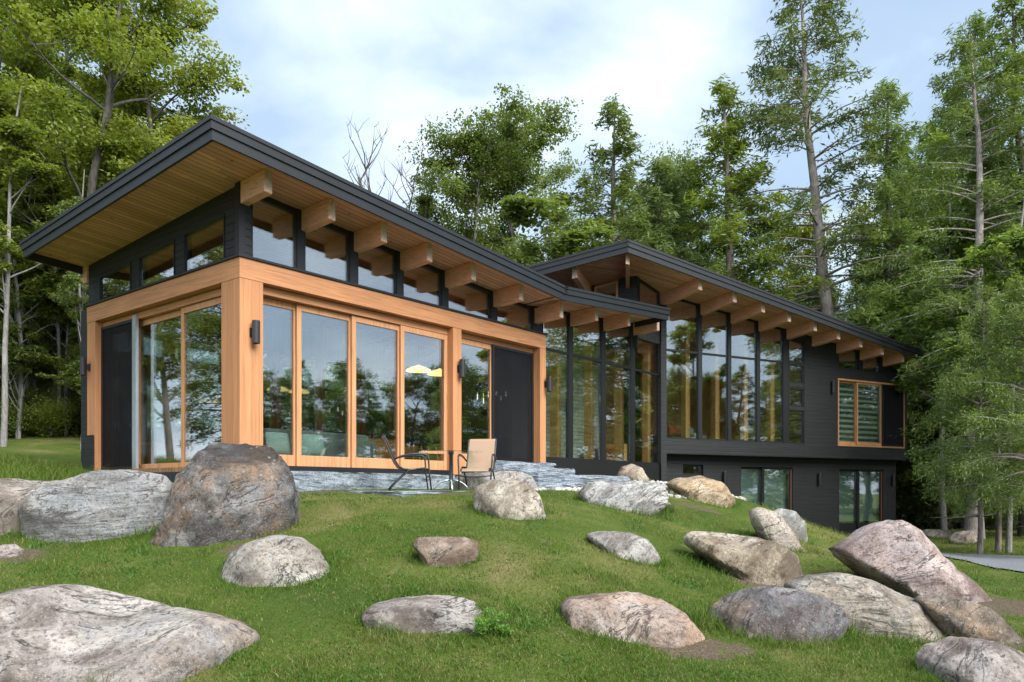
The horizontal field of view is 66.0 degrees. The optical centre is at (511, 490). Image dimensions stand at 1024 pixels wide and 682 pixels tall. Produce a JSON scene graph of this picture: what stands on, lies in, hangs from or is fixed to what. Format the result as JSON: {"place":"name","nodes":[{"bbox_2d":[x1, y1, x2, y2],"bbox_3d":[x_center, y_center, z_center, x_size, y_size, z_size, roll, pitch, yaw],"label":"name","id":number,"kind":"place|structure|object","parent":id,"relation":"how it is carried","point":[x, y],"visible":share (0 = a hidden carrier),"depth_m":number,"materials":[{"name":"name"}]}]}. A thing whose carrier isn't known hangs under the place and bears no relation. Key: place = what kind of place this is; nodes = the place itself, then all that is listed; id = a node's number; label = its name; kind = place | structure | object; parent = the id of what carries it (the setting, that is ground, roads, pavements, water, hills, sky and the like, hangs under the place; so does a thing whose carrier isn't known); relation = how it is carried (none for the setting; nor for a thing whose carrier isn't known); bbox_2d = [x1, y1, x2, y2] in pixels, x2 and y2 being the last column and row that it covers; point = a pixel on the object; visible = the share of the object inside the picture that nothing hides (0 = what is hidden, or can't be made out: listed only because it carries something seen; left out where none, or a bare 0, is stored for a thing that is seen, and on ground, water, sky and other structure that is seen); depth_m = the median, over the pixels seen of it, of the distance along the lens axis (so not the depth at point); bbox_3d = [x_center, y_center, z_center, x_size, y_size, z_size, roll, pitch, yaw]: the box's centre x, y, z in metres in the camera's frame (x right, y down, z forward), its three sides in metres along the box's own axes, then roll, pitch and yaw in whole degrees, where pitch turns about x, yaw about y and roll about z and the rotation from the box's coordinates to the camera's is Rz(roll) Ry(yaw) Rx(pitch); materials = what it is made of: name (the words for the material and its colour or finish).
{"place":"outdoors","nodes":[
{"label":"outdoors","id":0,"kind":"place"},
{"bbox_2d":[0,451,150,480],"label":"grass","id":1,"kind":"structure","parent":0,"point":[23,467],"depth_m":15.35,"materials":[{"name":"plant"}]},
{"bbox_2d":[0,426,1023,681],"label":"ground","id":2,"kind":"structure","parent":0,"point":[60,448],"depth_m":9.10,"materials":[{"name":"green plant"}]},
{"bbox_2d":[0,478,58,535],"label":"boulder","id":3,"kind":"object","parent":2,"relation":"on","point":[14,493],"visible":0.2,"depth_m":10.76,"materials":[{"name":"stone"}]},
{"bbox_2d":[0,86,63,446],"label":"leafy tree","id":4,"kind":"object","parent":2,"relation":"on","point":[24,163],"visible":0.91,"depth_m":21.94,"materials":[{"name":"green plant"}]},
{"bbox_2d":[0,143,64,438],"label":"leafy tree","id":5,"kind":"object","parent":2,"relation":"on","point":[17,268],"visible":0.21,"depth_m":24.95,"materials":[{"name":"green plant"}]},
{"bbox_2d":[0,205,71,438],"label":"leafy tree","id":6,"kind":"object","parent":2,"relation":"on","point":[20,356],"visible":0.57,"depth_m":24.71,"materials":[{"name":"green plant"}]},
{"bbox_2d":[0,214,72,405],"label":"leafy tree","id":7,"kind":"object","parent":2,"relation":"on","point":[51,346],"visible":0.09,"depth_m":26.54,"materials":[{"name":"green plant"}]},
{"bbox_2d":[14,382,80,434],"bbox_3d":[-15.322,-2.769,26.382,3.463,1.818,2.730,0,0,-10],"label":"bush","id":8,"kind":"object","parent":2,"relation":"on","point":[75,417],"visible":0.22,"depth_m":26.02,"materials":[{"name":"green plant"}]},
{"bbox_2d":[17,387,80,436],"bbox_3d":[-14.992,-2.542,25.439,2.136,1.665,2.656,0,0,-2],"label":"bush","id":9,"kind":"object","parent":2,"relation":"on","point":[48,419],"visible":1,"depth_m":25.34,"materials":[{"name":"green plant"}]},
{"bbox_2d":[21,154,76,435],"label":"leafy tree","id":10,"kind":"object","parent":2,"relation":"on","point":[39,214],"visible":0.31,"depth_m":25.32,"materials":[{"name":"green plant"}]},
{"bbox_2d":[21,224,87,435],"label":"leafy tree","id":11,"kind":"object","parent":2,"relation":"on","point":[43,331],"visible":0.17,"depth_m":25.90,"materials":[{"name":"green plant"}]},
{"bbox_2d":[0,0,121,433],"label":"leafy tree","id":12,"kind":"object","parent":2,"relation":"on","point":[7,104],"visible":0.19,"depth_m":26.40,"materials":[{"name":"green plant"}]},
{"bbox_2d":[46,169,88,449],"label":"birch","id":13,"kind":"object","parent":2,"relation":"on","point":[64,296],"visible":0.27,"depth_m":22.32,"materials":[{"name":"green plant"}]},
{"bbox_2d":[4,0,134,428],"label":"leafy tree","id":14,"kind":"object","parent":2,"relation":"on","point":[68,69],"visible":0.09,"depth_m":29.93,"materials":[{"name":"green plant"}]},
{"bbox_2d":[35,281,147,397],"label":"leafy tree","id":15,"kind":"object","parent":2,"relation":"on","point":[75,381],"visible":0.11,"depth_m":23.68,"materials":[{"name":"green plant"}]},
{"bbox_2d":[18,469,172,542],"bbox_3d":[-5.772,0.609,11.162,2.165,1.808,1.444,0,0,0],"label":"boulder","id":16,"kind":"object","parent":2,"relation":"on","point":[105,504],"visible":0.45,"depth_m":10.61,"materials":[{"name":"stone"}]},
{"bbox_2d":[0,0,241,354],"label":"leafy tree","id":17,"kind":"object","parent":2,"relation":"on","point":[108,40],"visible":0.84,"depth_m":24.03,"materials":[{"name":"green plant"}]},
{"bbox_2d":[0,584,259,681],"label":"boulder","id":18,"kind":"object","parent":2,"relation":"on","point":[58,633],"visible":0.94,"depth_m":6.51,"materials":[{"name":"grey stone"}]},
{"bbox_2d":[141,351,161,436],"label":"hemlock","id":19,"kind":"object","parent":2,"relation":"on","point":[145,387],"visible":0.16,"depth_m":25.95,"materials":[{"name":"green plant"}]},
{"bbox_2d":[61,0,251,439],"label":"leafy tree","id":20,"kind":"object","parent":2,"relation":"on","point":[94,82],"visible":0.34,"depth_m":26.48,"materials":[{"name":"green plant"}]},
{"bbox_2d":[145,340,218,443],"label":"hemlock","id":21,"kind":"object","parent":2,"relation":"on","point":[205,382],"visible":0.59,"depth_m":24.89,"materials":[{"name":"green plant"}]},
{"bbox_2d":[186,346,218,417],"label":"leafy tree","id":22,"kind":"object","parent":2,"relation":"on","point":[214,403],"visible":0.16,"depth_m":26.07,"materials":[{"name":"green plant"}]},
{"bbox_2d":[149,442,299,546],"bbox_3d":[-3.896,0.604,10.615,2.020,2.524,1.447,0,0,0],"label":"boulder","id":23,"kind":"object","parent":2,"relation":"on","point":[221,492],"visible":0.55,"depth_m":10.09,"materials":[{"name":"stone"}]},
{"bbox_2d":[221,535,328,586],"bbox_3d":[-2.655,1.051,8.952,1.281,1.099,1.040,0,0,0],"label":"boulder","id":24,"kind":"object","parent":2,"relation":"on","point":[275,559],"visible":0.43,"depth_m":8.62,"materials":[{"name":"stone"}]},
{"bbox_2d":[263,353,313,428],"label":"leafy tree","id":25,"kind":"object","parent":2,"relation":"on","point":[286,419],"visible":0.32,"depth_m":25.48,"materials":[{"name":"green plant"}]},
{"bbox_2d":[291,359,383,431],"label":"leafy tree","id":26,"kind":"object","parent":2,"relation":"on","point":[337,413],"visible":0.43,"depth_m":24.14,"materials":[{"name":"green plant"}]},
{"bbox_2d":[291,471,387,491],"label":"stone slab","id":27,"kind":"structure","parent":2,"relation":"on","point":[313,480],"depth_m":13.89,"materials":[{"name":"stone"}]},
{"bbox_2d":[326,369,389,433],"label":"leafy tree","id":28,"kind":"object","parent":2,"relation":"on","point":[374,414],"visible":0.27,"depth_m":26.00,"materials":[{"name":"green plant"}]},
{"bbox_2d":[343,117,435,220],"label":"dead tree","id":29,"kind":"object","parent":2,"relation":"on","point":[366,167],"visible":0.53,"depth_m":35.08,"materials":[{"name":"wood"}]},
{"bbox_2d":[344,491,462,496],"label":"patio","id":30,"kind":"structure","parent":2,"relation":"on","point":[400,493],"depth_m":12.60,"materials":[{"name":"stone"}]},
{"bbox_2d":[381,434,431,490],"bbox_3d":[-1.866,-0.474,13.884,0.864,0.989,0.654,0,0,-12],"label":"patio chair","id":31,"kind":"object","parent":30,"relation":"on","point":[393,458],"visible":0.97,"depth_m":13.67,"materials":[{"name":"black"}]},
{"bbox_2d":[457,438,496,489],"bbox_3d":[-0.601,-0.474,14.278,0.654,0.989,0.864,0,0,8],"label":"patio chair","id":32,"kind":"object","parent":30,"relation":"on","point":[485,461],"visible":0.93,"depth_m":14.50,"materials":[{"name":"beige"}]},
{"bbox_2d":[386,473,454,488],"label":"stone slab","id":33,"kind":"structure","parent":2,"relation":"on","point":[412,481],"depth_m":15.49,"materials":[{"name":"stone"}]},
{"bbox_2d":[361,595,483,633],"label":"boulder","id":34,"kind":"object","parent":2,"relation":"on","point":[437,613],"visible":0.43,"depth_m":7.39,"materials":[{"name":"stone"}]},
{"bbox_2d":[406,161,450,224],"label":"leafy tree","id":35,"kind":"object","parent":2,"relation":"on","point":[423,200],"visible":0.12,"depth_m":40.99,"materials":[{"name":"green plant"}]},
{"bbox_2d":[412,536,478,566],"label":"boulder","id":36,"kind":"object","parent":2,"relation":"on","point":[437,550],"visible":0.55,"depth_m":9.04,"materials":[{"name":"stone"}]},
{"bbox_2d":[397,83,537,266],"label":"leafy tree","id":37,"kind":"object","parent":2,"relation":"on","point":[466,143],"visible":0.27,"depth_m":37.13,"materials":[{"name":"green plant"}]},
{"bbox_2d":[19,114,938,533],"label":"modern house","id":38,"kind":"structure","parent":2,"relation":"on","point":[243,250],"depth_m":18.69,"materials":[{"name":"grey wood"}]},
{"bbox_2d":[101,319,131,469],"bbox_3d":[-8.031,-1.900,16.037,1.401,3.000,0.040,0,0,39],"label":"screen door","id":39,"kind":"structure","parent":38,"relation":"in","point":[116,339],"depth_m":16.06,"materials":[{"name":"black"}]},
{"bbox_2d":[141,330,166,445],"bbox_3d":[-8.214,-2.260,17.289,0.100,2.513,1.280,0,0,39],"label":"window","id":40,"kind":"structure","parent":38,"relation":"in","point":[164,336],"depth_m":17.72,"materials":[{"name":"brown wood"}]},
{"bbox_2d":[139,310,180,468],"bbox_3d":[-6.786,-1.885,15.217,1.820,2.970,0.050,0,0,39],"label":"sliding door","id":41,"kind":"structure","parent":38,"relation":"in","point":[176,314],"depth_m":15.49,"materials":[{"name":"brown wood"}]},
{"bbox_2d":[174,336,220,447],"bbox_3d":[-7.335,-2.260,18.379,0.100,2.513,1.280,0,0,39],"label":"window","id":42,"kind":"structure","parent":38,"relation":"in","point":[175,337],"depth_m":18.44,"materials":[{"name":"brown wood"}]},
{"bbox_2d":[181,297,220,466],"bbox_3d":[-5.451,-1.885,14.063,1.702,2.970,0.050,0,0,39],"label":"sliding door","id":43,"kind":"structure","parent":38,"relation":"in","point":[214,302],"depth_m":14.54,"materials":[{"name":"brown wood"}]},
{"bbox_2d":[252,197,296,267],"bbox_3d":[-4.138,-4.486,13.663,0.080,1.159,0.896,0,0,39],"label":"clerestory window","id":44,"kind":"structure","parent":38,"relation":"in","point":[267,200],"depth_m":13.90,"materials":[{"name":"black metal"}]},
{"bbox_2d":[263,298,294,465],"bbox_3d":[-4.190,-1.897,13.932,0.050,2.925,0.937,0,0,39],"label":"sliding door","id":45,"kind":"structure","parent":38,"relation":"in","point":[289,459],"depth_m":14.20,"materials":[{"name":"brown wood"}]},
{"bbox_2d":[280,352,319,431],"bbox_3d":[-5.576,-2.260,20.557,0.100,2.513,1.280,0,0,39],"label":"window","id":46,"kind":"structure","parent":38,"relation":"in","point":[317,361],"depth_m":20.99,"materials":[{"name":"brown wood"}]},
{"bbox_2d":[263,428,375,457],"bbox_3d":[-4.030,-0.810,15.325,1.000,0.620,2.800,0,0,39],"label":"sofa","id":47,"kind":"object","parent":38,"relation":"on","point":[335,444],"visible":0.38,"depth_m":15.34,"materials":[{"name":"fabric"}]},
{"bbox_2d":[302,434,324,455],"bbox_3d":[-3.743,-0.824,14.757,0.243,0.460,0.550,0,0,38],"label":"cushion","id":48,"kind":"object","parent":47,"relation":"on","point":[312,444],"visible":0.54,"depth_m":14.67,"materials":[{"name":"fabric"}]},
{"bbox_2d":[295,304,350,467],"bbox_3d":[-3.493,-1.897,14.708,0.050,2.925,1.278,0,0,39],"label":"sliding door","id":49,"kind":"structure","parent":38,"relation":"in","point":[300,460],"depth_m":14.41,"materials":[{"name":"brown wood"}]},
{"bbox_2d":[323,431,417,459],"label":"dining table","id":50,"kind":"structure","parent":38,"relation":"on","point":[382,452],"depth_m":19.73,"materials":[{"name":"black metal"}]},
{"bbox_2d":[351,315,398,468],"bbox_3d":[-2.683,-1.897,15.623,0.050,2.925,1.280,0,0,39],"label":"sliding door","id":51,"kind":"structure","parent":38,"relation":"in","point":[356,462],"depth_m":15.35,"materials":[{"name":"brown wood"}]},
{"bbox_2d":[399,325,446,469],"bbox_3d":[-1.849,-1.897,16.569,0.050,2.925,1.370,0,0,39],"label":"sliding door","id":52,"kind":"structure","parent":38,"relation":"in","point":[405,463],"depth_m":16.36,"materials":[{"name":"brown wood"}]},
{"bbox_2d":[491,344,533,461],"bbox_3d":[0.030,-1.965,18.953,0.040,2.870,1.569,0,0,39],"label":"screen door","id":53,"kind":"structure","parent":38,"relation":"in","point":[512,370],"depth_m":18.92,"materials":[{"name":"black"}]},
{"bbox_2d":[741,467,760,504],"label":"sliding door","id":54,"kind":"structure","parent":38,"relation":"in","point":[749,475],"depth_m":26.92,"materials":[{"name":"clear glass"}]},
{"bbox_2d":[759,467,790,509],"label":"sliding door","id":55,"kind":"structure","parent":38,"relation":"in","point":[773,480],"depth_m":27.44,"materials":[{"name":"clear glass"}]},
{"bbox_2d":[839,381,855,444],"bbox_3d":[12.028,-2.780,28.420,1.060,2.293,0.110,0,0,-28],"label":"window","id":56,"kind":"structure","parent":38,"relation":"in","point":[847,390],"depth_m":28.52,"materials":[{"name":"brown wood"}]},
{"bbox_2d":[839,469,856,530],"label":"sliding door","id":57,"kind":"structure","parent":38,"relation":"in","point":[846,477],"depth_m":29.21,"materials":[{"name":"clear glass"}]},
{"bbox_2d":[855,470,881,528],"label":"sliding door","id":58,"kind":"structure","parent":38,"relation":"in","point":[866,479],"depth_m":29.73,"materials":[{"name":"clear glass"}]},
{"bbox_2d":[856,382,881,445],"bbox_3d":[13.068,-2.780,28.945,1.389,2.293,0.170,0,0,-28],"label":"window","id":59,"kind":"structure","parent":38,"relation":"in","point":[866,393],"depth_m":29.05,"materials":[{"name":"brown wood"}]},
{"bbox_2d":[882,384,903,446],"bbox_3d":[14.231,-2.780,29.439,1.208,2.293,0.040,0,0,-28],"label":"window","id":60,"kind":"structure","parent":38,"relation":"in","point":[892,400],"depth_m":29.42,"materials":[{"name":"black"}]},
{"bbox_2d":[472,606,513,635],"bbox_3d":[-0.203,1.220,7.303,0.444,0.262,0.336,0,0,-24],"label":"weed clump","id":61,"kind":"object","parent":2,"relation":"on","point":[481,624],"visible":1,"depth_m":7.28,"materials":[{"name":"green plant"}]},
{"bbox_2d":[453,471,538,489],"bbox_3d":[-0.314,-0.036,15.304,1.781,0.686,0.822,0,0,0],"label":"stone slab","id":62,"kind":"object","parent":2,"relation":"on","point":[473,483],"visible":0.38,"depth_m":15.01,"materials":[{"name":"stone"}]},
{"bbox_2d":[418,96,583,265],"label":"leafy tree","id":63,"kind":"object","parent":2,"relation":"on","point":[517,176],"visible":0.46,"depth_m":38.57,"materials":[{"name":"green plant"}]},
{"bbox_2d":[473,477,546,519],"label":"boulder","id":64,"kind":"object","parent":2,"relation":"on","point":[511,498],"visible":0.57,"depth_m":11.06,"materials":[{"name":"stone"}]},
{"bbox_2d":[447,124,585,265],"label":"leafy tree","id":65,"kind":"object","parent":2,"relation":"on","point":[546,181],"visible":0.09,"depth_m":42.81,"materials":[{"name":"green plant"}]},
{"bbox_2d":[496,188,627,408],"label":"leafy tree","id":66,"kind":"object","parent":2,"relation":"on","point":[520,210],"visible":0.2,"depth_m":31.53,"materials":[{"name":"green plant"}]},
{"bbox_2d":[528,473,630,481],"bbox_3d":[1.416,-0.263,18.127,0.819,0.188,3.742,0,0,39],"label":"stone step","id":67,"kind":"object","parent":2,"relation":"on","point":[546,477],"visible":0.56,"depth_m":17.52,"materials":[{"name":"stone"}]},
{"bbox_2d":[494,466,574,474],"bbox_3d":[0.336,-0.402,17.552,0.878,0.212,2.687,0,0,39],"label":"stone step","id":68,"kind":"object","parent":67,"relation":"on","point":[542,470],"visible":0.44,"depth_m":17.16,"materials":[{"name":"stone"}]},
{"bbox_2d":[560,93,672,433],"bbox_3d":[4.660,-8.630,36.277,7.297,19.388,9.379,0,0,28],"label":"hemlock","id":69,"kind":"object","parent":2,"relation":"on","point":[622,189],"visible":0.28,"depth_m":35.67,"materials":[{"name":"green plant"}]},
{"bbox_2d":[578,480,667,515],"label":"boulder","id":70,"kind":"object","parent":2,"relation":"on","point":[647,496],"visible":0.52,"depth_m":13.05,"materials":[{"name":"stone"}]},
{"bbox_2d":[586,531,660,563],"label":"boulder","id":71,"kind":"object","parent":2,"relation":"on","point":[627,544],"visible":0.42,"depth_m":10.13,"materials":[{"name":"stone"}]},
{"bbox_2d":[560,591,704,647],"bbox_3d":[1.223,1.506,7.969,1.476,0.954,0.997,0,0,0],"label":"boulder","id":72,"kind":"object","parent":2,"relation":"on","point":[634,615],"visible":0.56,"depth_m":7.64,"materials":[{"name":"stone"}]},
{"bbox_2d":[605,155,721,447],"bbox_3d":[6.559,-7.553,39.177,9.514,17.981,9.941,0,0,-22],"label":"hemlock","id":73,"kind":"object","parent":2,"relation":"on","point":[659,170],"visible":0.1,"depth_m":38.10,"materials":[{"name":"green plant"}]},
{"bbox_2d":[620,126,721,259],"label":"leafy tree","id":74,"kind":"object","parent":2,"relation":"on","point":[677,161],"visible":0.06,"depth_m":41.31,"materials":[{"name":"green plant"}]},
{"bbox_2d":[666,475,734,507],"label":"boulder","id":75,"kind":"object","parent":2,"relation":"on","point":[702,488],"visible":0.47,"depth_m":18.74,"materials":[{"name":"stone"}]},
{"bbox_2d":[624,73,837,386],"bbox_3d":[10.131,-8.885,37.288,11.237,21.443,8.743,0,0,4],"label":"hemlock","id":76,"kind":"object","parent":2,"relation":"on","point":[729,148],"visible":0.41,"depth_m":36.61,"materials":[{"name":"green plant"}]},
{"bbox_2d":[683,531,802,585],"bbox_3d":[3.214,1.197,10.855,1.690,1.263,0.876,0,0,0],"label":"boulder","id":77,"kind":"object","parent":2,"relation":"on","point":[756,560],"visible":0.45,"depth_m":10.55,"materials":[{"name":"stone"}]},
{"bbox_2d":[749,507,803,550],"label":"boulder","id":78,"kind":"object","parent":2,"relation":"on","point":[773,526],"visible":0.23,"depth_m":12.64,"materials":[{"name":"stone"}]},
{"bbox_2d":[709,585,848,642],"bbox_3d":[2.825,1.540,8.322,1.500,1.060,0.913,0,0,0],"label":"boulder","id":79,"kind":"object","parent":2,"relation":"on","point":[777,611],"visible":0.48,"depth_m":8.01,"materials":[{"name":"stone"}]},
{"bbox_2d":[774,508,808,542],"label":"boulder","id":80,"kind":"object","parent":2,"relation":"on","point":[796,522],"visible":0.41,"depth_m":14.28,"materials":[{"name":"stone"}]},
{"bbox_2d":[766,262,858,307],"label":"leafy tree","id":81,"kind":"object","parent":2,"relation":"on","point":[809,294],"visible":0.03,"depth_m":42.73,"materials":[{"name":"green plant"}]},
{"bbox_2d":[758,190,876,324],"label":"leafy tree","id":82,"kind":"object","parent":2,"relation":"on","point":[807,234],"visible":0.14,"depth_m":43.37,"materials":[{"name":"green plant"}]},
{"bbox_2d":[711,0,946,341],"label":"hemlock","id":83,"kind":"object","parent":2,"relation":"on","point":[804,115],"visible":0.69,"depth_m":36.38,"materials":[{"name":"green plant"}]},
{"bbox_2d":[784,572,945,642],"bbox_3d":[4.102,1.571,8.835,2.053,1.291,1.044,0,0,0],"label":"boulder","id":84,"kind":"object","parent":2,"relation":"on","point":[862,599],"visible":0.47,"depth_m":8.46,"materials":[{"name":"stone"}]},
{"bbox_2d":[821,77,956,526],"bbox_3d":[17.239,-8.514,35.756,8.783,21.209,9.252,2,0,-29],"label":"hemlock","id":85,"kind":"object","parent":2,"relation":"on","point":[895,156],"visible":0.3,"depth_m":35.51,"materials":[{"name":"green plant"}]},
{"bbox_2d":[828,520,991,602],"bbox_3d":[5.617,1.591,10.866,2.381,2.381,1.368,0,0,0],"label":"boulder","id":86,"kind":"object","parent":2,"relation":"on","point":[905,558],"visible":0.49,"depth_m":10.38,"materials":[{"name":"stone"}]},
{"bbox_2d":[866,87,993,522],"bbox_3d":[21.780,-9.130,40.314,9.899,22.692,9.398,0,0,41],"label":"hemlock","id":87,"kind":"object","parent":2,"relation":"on","point":[938,137],"visible":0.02,"depth_m":39.75,"materials":[{"name":"green plant"}]},
{"bbox_2d":[902,486,959,528],"bbox_3d":[18.451,0.612,33.301,3.910,2.074,3.001,0,0,-5],"label":"bush","id":88,"kind":"object","parent":2,"relation":"on","point":[927,511],"visible":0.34,"depth_m":33.21,"materials":[{"name":"green plant"}]},
{"bbox_2d":[874,182,1007,529],"bbox_3d":[16.126,-4.737,29.185,4.839,13.492,4.496,0,0,-9],"label":"leafy tree","id":89,"kind":"object","parent":2,"relation":"on","point":[893,306],"visible":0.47,"depth_m":29.00,"materials":[{"name":"green plant"}]},
{"bbox_2d":[868,10,1023,538],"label":"hemlock","id":90,"kind":"object","parent":2,"relation":"on","point":[1011,94],"visible":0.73,"depth_m":26.21,"materials":[{"name":"green plant"}]},
{"bbox_2d":[896,257,1015,528],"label":"hemlock","id":91,"kind":"object","parent":2,"relation":"on","point":[908,476],"visible":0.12,"depth_m":32.52,"materials":[{"name":"green plant"}]},
{"bbox_2d":[890,0,1023,536],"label":"hemlock","id":92,"kind":"object","parent":2,"relation":"on","point":[1017,20],"visible":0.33,"depth_m":27.08,"materials":[{"name":"green plant"}]},
{"bbox_2d":[894,203,1020,490],"bbox_3d":[20.431,-5.385,33.995,9.063,15.027,8.674,0,0,33],"label":"hemlock","id":93,"kind":"object","parent":2,"relation":"on","point":[932,252],"visible":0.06,"depth_m":33.50,"materials":[{"name":"green plant"}]},
{"bbox_2d":[902,9,1020,524],"bbox_3d":[19.562,-9.145,33.192,5.715,22.417,5.247,0,0,20],"label":"hemlock","id":94,"kind":"object","parent":2,"relation":"on","point":[981,86],"visible":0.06,"depth_m":33.13,"materials":[{"name":"green plant"}]},
{"bbox_2d":[907,294,1015,529],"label":"hemlock","id":95,"kind":"object","parent":2,"relation":"on","point":[962,520],"visible":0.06,"depth_m":31.92,"materials":[{"name":"green plant"}]},
{"bbox_2d":[904,296,1023,553],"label":"hemlock","id":96,"kind":"object","parent":2,"relation":"on","point":[985,320],"visible":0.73,"depth_m":21.43,"materials":[{"name":"green plant"}]},
{"bbox_2d":[914,595,1021,643],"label":"boulder","id":97,"kind":"object","parent":2,"relation":"on","point":[950,616],"visible":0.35,"depth_m":8.43,"materials":[{"name":"stone"}]},
{"bbox_2d":[915,636,1023,681],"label":"boulder","id":98,"kind":"object","parent":2,"relation":"on","point":[959,659],"visible":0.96,"depth_m":6.73,"materials":[{"name":"stone"}]},
{"bbox_2d":[923,311,1023,551],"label":"hemlock","id":99,"kind":"object","parent":2,"relation":"on","point":[998,540],"visible":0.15,"depth_m":22.48,"materials":[{"name":"green plant"}]},
{"bbox_2d":[934,202,1023,552],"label":"leafy tree","id":100,"kind":"object","parent":2,"relation":"on","point":[993,247],"visible":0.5,"depth_m":21.98,"materials":[{"name":"green plant"}]},
{"bbox_2d":[942,269,1023,517],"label":"hemlock","id":101,"kind":"object","parent":2,"relation":"on","point":[1014,287],"visible":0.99,"depth_m":19.50,"materials":[{"name":"green plant"}]},
{"bbox_2d":[942,553,1023,571],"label":"gravel path","id":102,"kind":"structure","parent":2,"relation":"on","point":[1013,562],"depth_m":18.58,"materials":[{"name":"gravel"}]},
{"bbox_2d":[0,0,1023,437],"label":"sky","id":103,"kind":"structure","parent":0,"point":[310,66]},
{"bbox_2d":[748,500,1023,579],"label":"grass","id":104,"kind":"structure","parent":0,"point":[943,550],"depth_m":20.52,"materials":[{"name":"plant"}]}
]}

